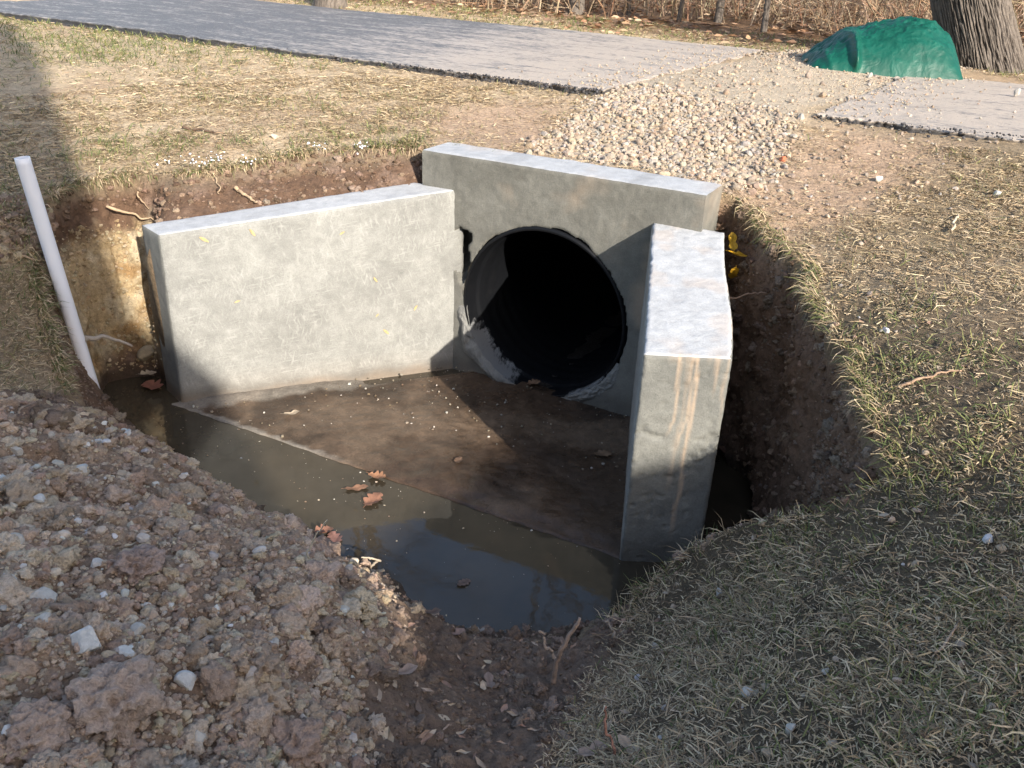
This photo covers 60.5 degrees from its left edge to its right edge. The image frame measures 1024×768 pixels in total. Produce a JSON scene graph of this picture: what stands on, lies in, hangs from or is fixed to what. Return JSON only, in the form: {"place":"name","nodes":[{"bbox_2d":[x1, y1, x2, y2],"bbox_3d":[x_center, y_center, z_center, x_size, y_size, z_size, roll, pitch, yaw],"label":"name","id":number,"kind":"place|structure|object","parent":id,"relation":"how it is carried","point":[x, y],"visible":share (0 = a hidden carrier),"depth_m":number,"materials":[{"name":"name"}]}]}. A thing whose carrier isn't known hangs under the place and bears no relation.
{"place":"outdoors","nodes":[
{"label":"outdoors","id":0,"kind":"place"},
{"bbox_2d":[0,0,764,94],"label":"driveway","id":1,"kind":"structure","parent":0,"point":[444,44],"depth_m":8.37,"materials":[{"name":"concrete"}]},
{"bbox_2d":[5,16,1023,142],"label":"asphalt crumbs","id":2,"kind":"object","parent":1,"relation":"on","point":[600,89],"visible":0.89,"depth_m":6.13,"materials":[{"name":"black asphalt"}]},
{"bbox_2d":[102,369,752,632],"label":"water","id":3,"kind":"structure","parent":0,"point":[508,571],"depth_m":3.78,"materials":[{"name":"brown liquid"}]},
{"bbox_2d":[135,369,155,374],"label":"oak leaf","id":4,"kind":"object","parent":3,"relation":"on","point":[147,372],"visible":1,"depth_m":4.87,"materials":[{"name":"beige plant"}]},
{"bbox_2d":[141,379,163,389],"bbox_3d":[-1.959,0.004,4.796,0.128,0.023,0.114,3,26,0],"label":"oak leaf","id":5,"kind":"object","parent":3,"relation":"on","point":[151,384],"visible":1,"depth_m":4.81,"materials":[{"name":"red plant"}]},
{"bbox_2d":[314,524,332,532],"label":"oak leaf","id":6,"kind":"object","parent":3,"relation":"on","point":[326,529],"visible":0.87,"depth_m":3.71,"materials":[{"name":"brown plant"}]},
{"bbox_2d":[327,531,341,541],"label":"oak leaf","id":7,"kind":"object","parent":3,"relation":"on","point":[333,536],"visible":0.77,"depth_m":3.68,"materials":[{"name":"plant"}]},
{"bbox_2d":[341,484,367,490],"bbox_3d":[-0.718,0.475,4.014,0.126,0.010,0.047,-9,29,-21],"label":"oak leaf","id":8,"kind":"object","parent":3,"relation":"on","point":[357,487],"visible":1,"depth_m":4.02,"materials":[{"name":"brown plant"}]},
{"bbox_2d":[363,492,382,506],"bbox_3d":[-0.623,0.520,3.927,0.086,0.016,0.127,3,26,0],"label":"oak leaf","id":9,"kind":"object","parent":3,"relation":"on","point":[373,498],"visible":1,"depth_m":3.94,"materials":[{"name":"brown plant"}]},
{"bbox_2d":[367,471,385,478],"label":"oak leaf","id":10,"kind":"object","parent":3,"relation":"on","point":[377,475],"visible":1,"depth_m":4.11,"materials":[{"name":"brown plant"}]},
{"bbox_2d":[156,407,619,626],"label":"floating flecks","id":11,"kind":"object","parent":3,"relation":"on","point":[364,518],"visible":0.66,"depth_m":3.92,"materials":[{"name":"stone"}]},
{"bbox_2d":[456,579,469,585],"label":"oak leaf","id":12,"kind":"object","parent":3,"relation":"on","point":[463,582],"visible":1,"depth_m":3.46,"materials":[{"name":"brown plant"}]},
{"bbox_2d":[0,0,1023,767],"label":"ground","id":13,"kind":"structure","parent":0,"point":[530,668],"depth_m":3.76,"materials":[{"name":"soil"}]},
{"bbox_2d":[9,446,22,456],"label":"stone","id":14,"kind":"object","parent":13,"relation":"on","point":[17,451],"visible":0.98,"depth_m":2.91,"materials":[{"name":"white stone"}]},
{"bbox_2d":[10,532,24,543],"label":"stone","id":15,"kind":"object","parent":13,"relation":"on","point":[21,537],"visible":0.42,"depth_m":2.15,"materials":[{"name":"grey stone"}]},
{"bbox_2d":[22,255,45,260],"bbox_3d":[-2.276,-0.600,4.196,0.127,0.050,0.032,-20,34,-37],"label":"tree root","id":16,"kind":"object","parent":13,"relation":"on","point":[26,256],"visible":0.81,"depth_m":4.18,"materials":[{"name":"brown plant"}]},
{"bbox_2d":[33,493,45,502],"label":"stone","id":17,"kind":"object","parent":13,"relation":"on","point":[39,498],"visible":0.7,"depth_m":2.50,"materials":[{"name":"grey stone"}]},
{"bbox_2d":[34,612,50,628],"bbox_3d":[-0.985,0.506,1.846,0.035,0.043,0.042,3,26,0],"label":"stone","id":18,"kind":"object","parent":13,"relation":"on","point":[45,616],"visible":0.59,"depth_m":1.84,"materials":[{"name":"grey stone"}]},
{"bbox_2d":[30,586,57,602],"bbox_3d":[-1.054,0.481,1.979,0.061,0.046,0.058,3,26,0],"label":"stone","id":19,"kind":"object","parent":13,"relation":"on","point":[43,592],"visible":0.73,"depth_m":1.97,"materials":[{"name":"white stone"}]},
{"bbox_2d":[14,156,99,388],"bbox_3d":[-2.185,-0.458,4.271,0.183,1.282,0.066,-3,27,-11],"label":"drain pipe","id":20,"kind":"object","parent":13,"relation":"in","point":[31,188],"visible":0.88,"depth_m":4.18,"materials":[{"name":"white plastic"}]},
{"bbox_2d":[77,463,87,472],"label":"stone","id":21,"kind":"object","parent":13,"relation":"on","point":[83,467],"visible":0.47,"depth_m":2.80,"materials":[{"name":"grey stone"}]},
{"bbox_2d":[70,625,100,654],"bbox_3d":[-0.872,0.531,1.794,0.068,0.071,0.051,3,26,0],"label":"stone","id":22,"kind":"object","parent":13,"relation":"on","point":[86,638],"visible":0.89,"depth_m":1.78,"materials":[{"name":"white stone"}]},
{"bbox_2d":[84,334,132,346],"bbox_3d":[-2.053,-0.216,4.467,0.225,0.106,0.034,-13,30,-28],"label":"tree root","id":23,"kind":"object","parent":13,"relation":"on","point":[93,338],"visible":1,"depth_m":4.44,"materials":[{"name":"brown plant"}]},
{"bbox_2d":[60,654,164,747],"bbox_3d":[-0.774,0.627,1.693,0.196,0.176,0.165,-14,31,-30],"label":"soil clod","id":24,"kind":"object","parent":13,"relation":"on","point":[112,700],"visible":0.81,"depth_m":1.65,"materials":[{"name":"brown soil"}]},
{"bbox_2d":[106,205,153,220],"bbox_3d":[-2.045,-0.921,4.723,0.243,0.097,0.038,-5,27,-15],"label":"tree root","id":25,"kind":"object","parent":13,"relation":"on","point":[119,210],"visible":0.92,"depth_m":4.72,"materials":[{"name":"beige plant"}]},
{"bbox_2d":[130,622,145,635],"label":"stone","id":26,"kind":"object","parent":13,"relation":"on","point":[138,628],"visible":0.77,"depth_m":1.93,"materials":[{"name":"grey stone"}]},
{"bbox_2d":[137,345,154,361],"bbox_3d":[-2.039,-0.168,4.908,0.103,0.105,0.065,-16,32,-32],"label":"stone","id":27,"kind":"object","parent":13,"relation":"on","point":[145,352],"visible":0.96,"depth_m":4.89,"materials":[{"name":"grey stone"}]},
{"bbox_2d":[174,670,196,690],"bbox_3d":[-0.684,0.619,1.843,0.043,0.042,0.038,9,27,13],"label":"stone","id":28,"kind":"object","parent":13,"relation":"on","point":[186,679],"visible":1,"depth_m":1.83,"materials":[{"name":"white stone"}]},
{"bbox_2d":[0,398,385,767],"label":"stone chips","id":29,"kind":"object","parent":13,"relation":"on","point":[126,651],"visible":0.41,"depth_m":2.23,"materials":[{"name":"grey stone"}]},
{"bbox_2d":[195,730,205,742],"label":"stone","id":30,"kind":"object","parent":13,"relation":"on","point":[200,736],"visible":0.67,"depth_m":1.74,"materials":[{"name":"white stone"}]},
{"bbox_2d":[182,126,227,136],"bbox_3d":[-1.798,-1.486,5.170,0.348,0.031,0.031,14,29,21],"label":"stick","id":31,"kind":"object","parent":13,"relation":"on","point":[194,129],"visible":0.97,"depth_m":5.19,"materials":[{"name":"brown wood"}]},
{"bbox_2d":[234,185,256,202],"bbox_3d":[-1.399,-0.999,4.623,0.163,0.072,0.026,16,30,26],"label":"tree root","id":32,"kind":"object","parent":13,"relation":"on","point":[237,189],"visible":1,"depth_m":4.62,"materials":[{"name":"beige plant"}]},
{"bbox_2d":[156,141,367,166],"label":"white flakes","id":33,"kind":"object","parent":13,"relation":"on","point":[255,158],"visible":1,"depth_m":4.75,"materials":[{"name":"stone"}]},
{"bbox_2d":[271,133,278,138],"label":"stone","id":34,"kind":"object","parent":13,"relation":"on","point":[274,136],"visible":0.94,"depth_m":5.07,"materials":[{"name":"beige stone"}]},
{"bbox_2d":[306,520,327,558],"bbox_3d":[-0.554,0.458,2.501,0.070,0.179,0.014,3,26,0],"label":"stick","id":35,"kind":"object","parent":13,"relation":"on","point":[307,551],"visible":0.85,"depth_m":2.50,"materials":[{"name":"wood"}]},
{"bbox_2d":[314,0,347,8],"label":"tree","id":36,"kind":"object","parent":13,"relation":"on","point":[333,4],"visible":0.48,"depth_m":11.52,"materials":[{"name":"brown wood"}]},
{"bbox_2d":[332,625,345,634],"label":"stone","id":37,"kind":"object","parent":13,"relation":"on","point":[340,630],"visible":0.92,"depth_m":2.22,"materials":[{"name":"beige stone"}]},
{"bbox_2d":[361,557,380,568],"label":"stick","id":38,"kind":"object","parent":13,"relation":"on","point":[375,562],"visible":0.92,"depth_m":3.43,"materials":[{"name":"beige wood"}]},
{"bbox_2d":[398,663,417,674],"bbox_3d":[-0.295,0.764,2.342,0.091,0.016,0.034,-9,29,-22],"label":"dead leaf","id":39,"kind":"object","parent":13,"relation":"on","point":[408,668],"visible":0.62,"depth_m":2.35,"materials":[{"name":"plant"}]},
{"bbox_2d":[142,142,732,562],"bbox_3d":[1.085,-1.347,6.774,3.008,1.556,7.188,15,29,24],"label":"concrete culvert","id":40,"kind":"object","parent":13,"relation":"on","point":[577,289],"visible":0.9,"depth_m":4.55,"materials":[{"name":"grey concrete"}]},
{"bbox_2d":[280,410,298,414],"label":"oak leaf","id":41,"kind":"object","parent":40,"relation":"on","point":[293,412],"visible":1,"depth_m":4.58,"materials":[{"name":"beige plant"}]},
{"bbox_2d":[192,367,626,480],"bbox_3d":[-0.514,0.111,4.733,2.295,0.017,1.029,8,27,10],"label":"grit","id":42,"kind":"object","parent":40,"relation":"on","point":[375,395],"visible":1,"depth_m":4.68,"materials":[{"name":"gravel"}]},
{"bbox_2d":[454,457,462,463],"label":"oak leaf","id":43,"kind":"object","parent":40,"relation":"on","point":[457,459],"visible":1,"depth_m":4.24,"materials":[{"name":"brown plant"}]},
{"bbox_2d":[527,379,539,384],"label":"oak leaf","id":44,"kind":"object","parent":40,"relation":"on","point":[533,381],"visible":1,"depth_m":5.00,"materials":[{"name":"brown plant"}]},
{"bbox_2d":[593,449,611,456],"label":"oak leaf","id":45,"kind":"object","parent":40,"relation":"on","point":[603,453],"visible":1,"depth_m":4.35,"materials":[{"name":"brown plant"}]},
{"bbox_2d":[728,232,737,249],"bbox_3d":[1.071,-0.684,4.256,0.046,0.089,0.068,3,26,0],"label":"yellow leaf","id":46,"kind":"object","parent":40,"relation":"on","point":[732,236],"visible":0.91,"depth_m":4.26,"materials":[{"name":"yellow plant"}]},
{"bbox_2d":[728,265,738,277],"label":"yellow leaf","id":47,"kind":"object","parent":40,"relation":"attached to","point":[734,272],"visible":1,"depth_m":4.20,"materials":[{"name":"yellow plant"}]},
{"bbox_2d":[726,250,746,256],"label":"yellow leaf","id":48,"kind":"object","parent":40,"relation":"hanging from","point":[738,253],"visible":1,"depth_m":4.19,"materials":[{"name":"yellow plant"}]},
{"bbox_2d":[0,145,892,767],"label":"soil clods","id":49,"kind":"object","parent":13,"relation":"on","point":[254,711],"visible":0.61,"depth_m":2.29,"materials":[{"name":"brown soil"}]},
{"bbox_2d":[5,695,75,760],"bbox_3d":[-0.856,0.628,1.595,0.121,0.103,0.126,-2,27,-8],"label":"soil clod","id":50,"kind":"object","parent":49,"relation":"on","point":[42,724],"visible":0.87,"depth_m":1.57,"materials":[{"name":"brown soil"}]},
{"bbox_2d":[112,544,165,585],"bbox_3d":[-0.925,0.448,2.175,0.128,0.114,0.130,-20,35,-38],"label":"soil clod","id":51,"kind":"object","parent":49,"relation":"on","point":[135,564],"visible":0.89,"depth_m":2.14,"materials":[{"name":"brown soil"}]},
{"bbox_2d":[452,628,464,634],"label":"dead leaf","id":52,"kind":"object","parent":13,"relation":"on","point":[458,631],"visible":1,"depth_m":2.92,"materials":[{"name":"plant"}]},
{"bbox_2d":[484,672,494,687],"bbox_3d":[-0.067,0.902,2.664,0.030,0.015,0.081,-4,27,-14],"label":"dead leaf","id":53,"kind":"object","parent":13,"relation":"on","point":[488,676],"visible":0.99,"depth_m":2.68,"materials":[{"name":"plant"}]},
{"bbox_2d":[0,0,1023,767],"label":"grass","id":54,"kind":"structure","parent":13,"relation":"on","point":[990,722],"depth_m":2.73,"materials":[{"name":"beige plant"}]},
{"bbox_2d":[24,227,1023,767],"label":"leaf scraps","id":55,"kind":"object","parent":13,"relation":"on","point":[424,735],"visible":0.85,"depth_m":2.31,"materials":[{"name":"brown plant"}]},
{"bbox_2d":[538,630,555,659],"bbox_3d":[0.115,0.838,2.821,0.068,0.123,0.025,3,26,0],"label":"stick","id":56,"kind":"object","parent":13,"relation":"on","point":[548,647],"visible":0.95,"depth_m":2.81,"materials":[{"name":"brown wood"}]},
{"bbox_2d":[550,617,580,684],"bbox_3d":[0.160,0.804,2.632,0.076,0.264,0.027,3,26,0],"label":"stick","id":57,"kind":"object","parent":13,"relation":"on","point":[563,646],"visible":1,"depth_m":2.62,"materials":[{"name":"brown wood"}]},
{"bbox_2d":[567,0,584,14],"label":"tree","id":58,"kind":"object","parent":13,"relation":"on","point":[576,8],"visible":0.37,"depth_m":11.33,"materials":[{"name":"brown wood"}]},
{"bbox_2d":[573,740,605,755],"bbox_3d":[0.199,0.932,2.236,0.101,0.018,0.037,-12,30,-27],"label":"dead leaf","id":59,"kind":"object","parent":13,"relation":"on","point":[584,751],"visible":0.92,"depth_m":2.25,"materials":[{"name":"plant"}]},
{"bbox_2d":[603,706,615,755],"bbox_3d":[0.243,0.861,2.170,0.046,0.166,0.018,7,27,8],"label":"stick","id":60,"kind":"object","parent":13,"relation":"on","point":[609,735],"visible":0.99,"depth_m":2.16,"materials":[{"name":"brown wood"}]},
{"bbox_2d":[604,619,617,638],"bbox_3d":[0.330,0.819,2.909,0.058,0.095,0.023,3,26,0],"label":"stick","id":61,"kind":"object","parent":13,"relation":"on","point":[613,632],"visible":0.95,"depth_m":2.90,"materials":[{"name":"brown wood"}]},
{"bbox_2d":[618,734,639,753],"bbox_3d":[0.296,0.905,2.191,0.034,0.016,0.091,-17,32,-34],"label":"dead leaf","id":62,"kind":"object","parent":13,"relation":"on","point":[623,740],"visible":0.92,"depth_m":2.21,"materials":[{"name":"plant"}]},
{"bbox_2d":[626,0,631,15],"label":"tree","id":63,"kind":"object","parent":13,"relation":"on","point":[629,9],"visible":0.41,"depth_m":11.32,"materials":[{"name":"brown wood"}]},
{"bbox_2d":[301,0,1023,44],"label":"leaf litter","id":64,"kind":"object","parent":13,"relation":"on","point":[664,20],"visible":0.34,"depth_m":10.82,"materials":[{"name":"brown plant"}]},
{"bbox_2d":[676,0,684,21],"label":"tree","id":65,"kind":"object","parent":13,"relation":"on","point":[680,11],"visible":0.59,"depth_m":10.84,"materials":[{"name":"brown wood"}]},
{"bbox_2d":[713,0,724,22],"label":"tree","id":66,"kind":"object","parent":13,"relation":"on","point":[719,12],"visible":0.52,"depth_m":10.90,"materials":[{"name":"brown wood"}]},
{"bbox_2d":[715,588,722,596],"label":"stone","id":67,"kind":"object","parent":13,"relation":"on","point":[717,593],"visible":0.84,"depth_m":2.78,"materials":[{"name":"grey stone"}]},
{"bbox_2d":[415,0,1023,44],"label":"brush","id":68,"kind":"object","parent":13,"relation":"on","point":[874,7],"visible":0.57,"depth_m":10.89,"materials":[{"name":"brown plant"}]},
{"bbox_2d":[741,686,752,697],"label":"stone","id":69,"kind":"object","parent":13,"relation":"on","point":[746,691],"visible":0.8,"depth_m":2.21,"materials":[{"name":"grey stone"}]},
{"bbox_2d":[729,291,767,298],"bbox_3d":[1.076,-0.408,4.053,0.211,0.037,0.022,-2,27,-8],"label":"tree root","id":70,"kind":"object","parent":13,"relation":"attached to","point":[756,293],"visible":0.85,"depth_m":4.05,"materials":[{"name":"brown plant"}]},
{"bbox_2d":[498,44,1015,248],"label":"gravel","id":71,"kind":"structure","parent":13,"relation":"on","point":[649,98],"depth_m":5.19,"materials":[{"name":"beige gravel"}]},
{"bbox_2d":[760,0,770,31],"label":"tree","id":72,"kind":"object","parent":13,"relation":"on","point":[765,19],"visible":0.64,"depth_m":10.11,"materials":[{"name":"brown wood"}]},
{"bbox_2d":[539,185,1023,767],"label":"pebbles","id":73,"kind":"object","parent":13,"relation":"on","point":[895,679],"visible":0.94,"depth_m":2.34,"materials":[{"name":"stone"}]},
{"bbox_2d":[779,156,785,161],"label":"stone","id":74,"kind":"object","parent":13,"relation":"on","point":[782,158],"visible":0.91,"depth_m":4.76,"materials":[{"name":"orange stone"}]},
{"bbox_2d":[785,723,795,734],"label":"stone","id":75,"kind":"object","parent":13,"relation":"on","point":[791,726],"visible":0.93,"depth_m":2.01,"materials":[{"name":"grey stone"}]},
{"bbox_2d":[821,668,829,674],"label":"stone","id":76,"kind":"object","parent":13,"relation":"on","point":[824,672],"visible":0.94,"depth_m":2.14,"materials":[{"name":"grey stone"}]},
{"bbox_2d":[826,740,837,749],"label":"stone","id":77,"kind":"object","parent":13,"relation":"on","point":[834,741],"visible":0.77,"depth_m":1.91,"materials":[{"name":"grey stone"}]},
{"bbox_2d":[875,176,882,181],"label":"stone","id":78,"kind":"object","parent":13,"relation":"on","point":[879,178],"visible":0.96,"depth_m":4.47,"materials":[{"name":"white stone"}]},
{"bbox_2d":[801,16,962,79],"bbox_3d":[3.088,-2.865,7.443,1.354,0.488,1.155,7,27,9],"label":"tarp","id":79,"kind":"object","parent":13,"relation":"on","point":[907,46],"visible":0.89,"depth_m":7.07,"materials":[{"name":"green plastic"}]},
{"bbox_2d":[878,513,889,517],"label":"stone","id":80,"kind":"object","parent":13,"relation":"on","point":[885,515],"visible":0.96,"depth_m":2.54,"materials":[{"name":"grey stone"}]},
{"bbox_2d":[911,560,918,566],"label":"stone","id":81,"kind":"object","parent":13,"relation":"on","point":[913,563],"visible":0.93,"depth_m":2.32,"materials":[{"name":"beige stone"}]},
{"bbox_2d":[894,369,961,387],"bbox_3d":[1.364,-0.015,2.883,0.198,0.084,0.017,4,27,2],"label":"stick","id":82,"kind":"object","parent":13,"relation":"on","point":[918,378],"visible":0.98,"depth_m":2.88,"materials":[{"name":"beige wood"}]},
{"bbox_2d":[934,617,965,652],"bbox_3d":[1.024,0.585,2.052,0.143,0.034,0.014,-21,35,-38],"label":"stick","id":83,"kind":"object","parent":13,"relation":"on","point":[948,638],"visible":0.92,"depth_m":2.04,"materials":[{"name":"brown wood"}]},
{"bbox_2d":[950,214,958,230],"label":"stick","id":84,"kind":"object","parent":13,"relation":"on","point":[954,224],"visible":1,"depth_m":3.95,"materials":[{"name":"beige wood"}]},
{"bbox_2d":[930,0,1023,74],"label":"tree","id":85,"kind":"object","parent":13,"relation":"on","point":[984,34],"visible":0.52,"depth_m":7.65,"materials":[{"name":"brown wood"}]},
{"bbox_2d":[982,534,993,543],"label":"stone","id":86,"kind":"object","parent":13,"relation":"on","point":[985,538],"visible":0.94,"depth_m":2.27,"materials":[{"name":"grey stone"}]},
{"bbox_2d":[817,76,1023,142],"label":"driveway","id":87,"kind":"structure","parent":0,"point":[997,105],"depth_m":5.67,"materials":[{"name":"concrete"}]},
{"bbox_2d":[1014,88,1020,95],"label":"stone","id":88,"kind":"object","parent":87,"relation":"on","point":[1017,91],"visible":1,"depth_m":6.20,"materials":[{"name":"grey stone"}]}
]}

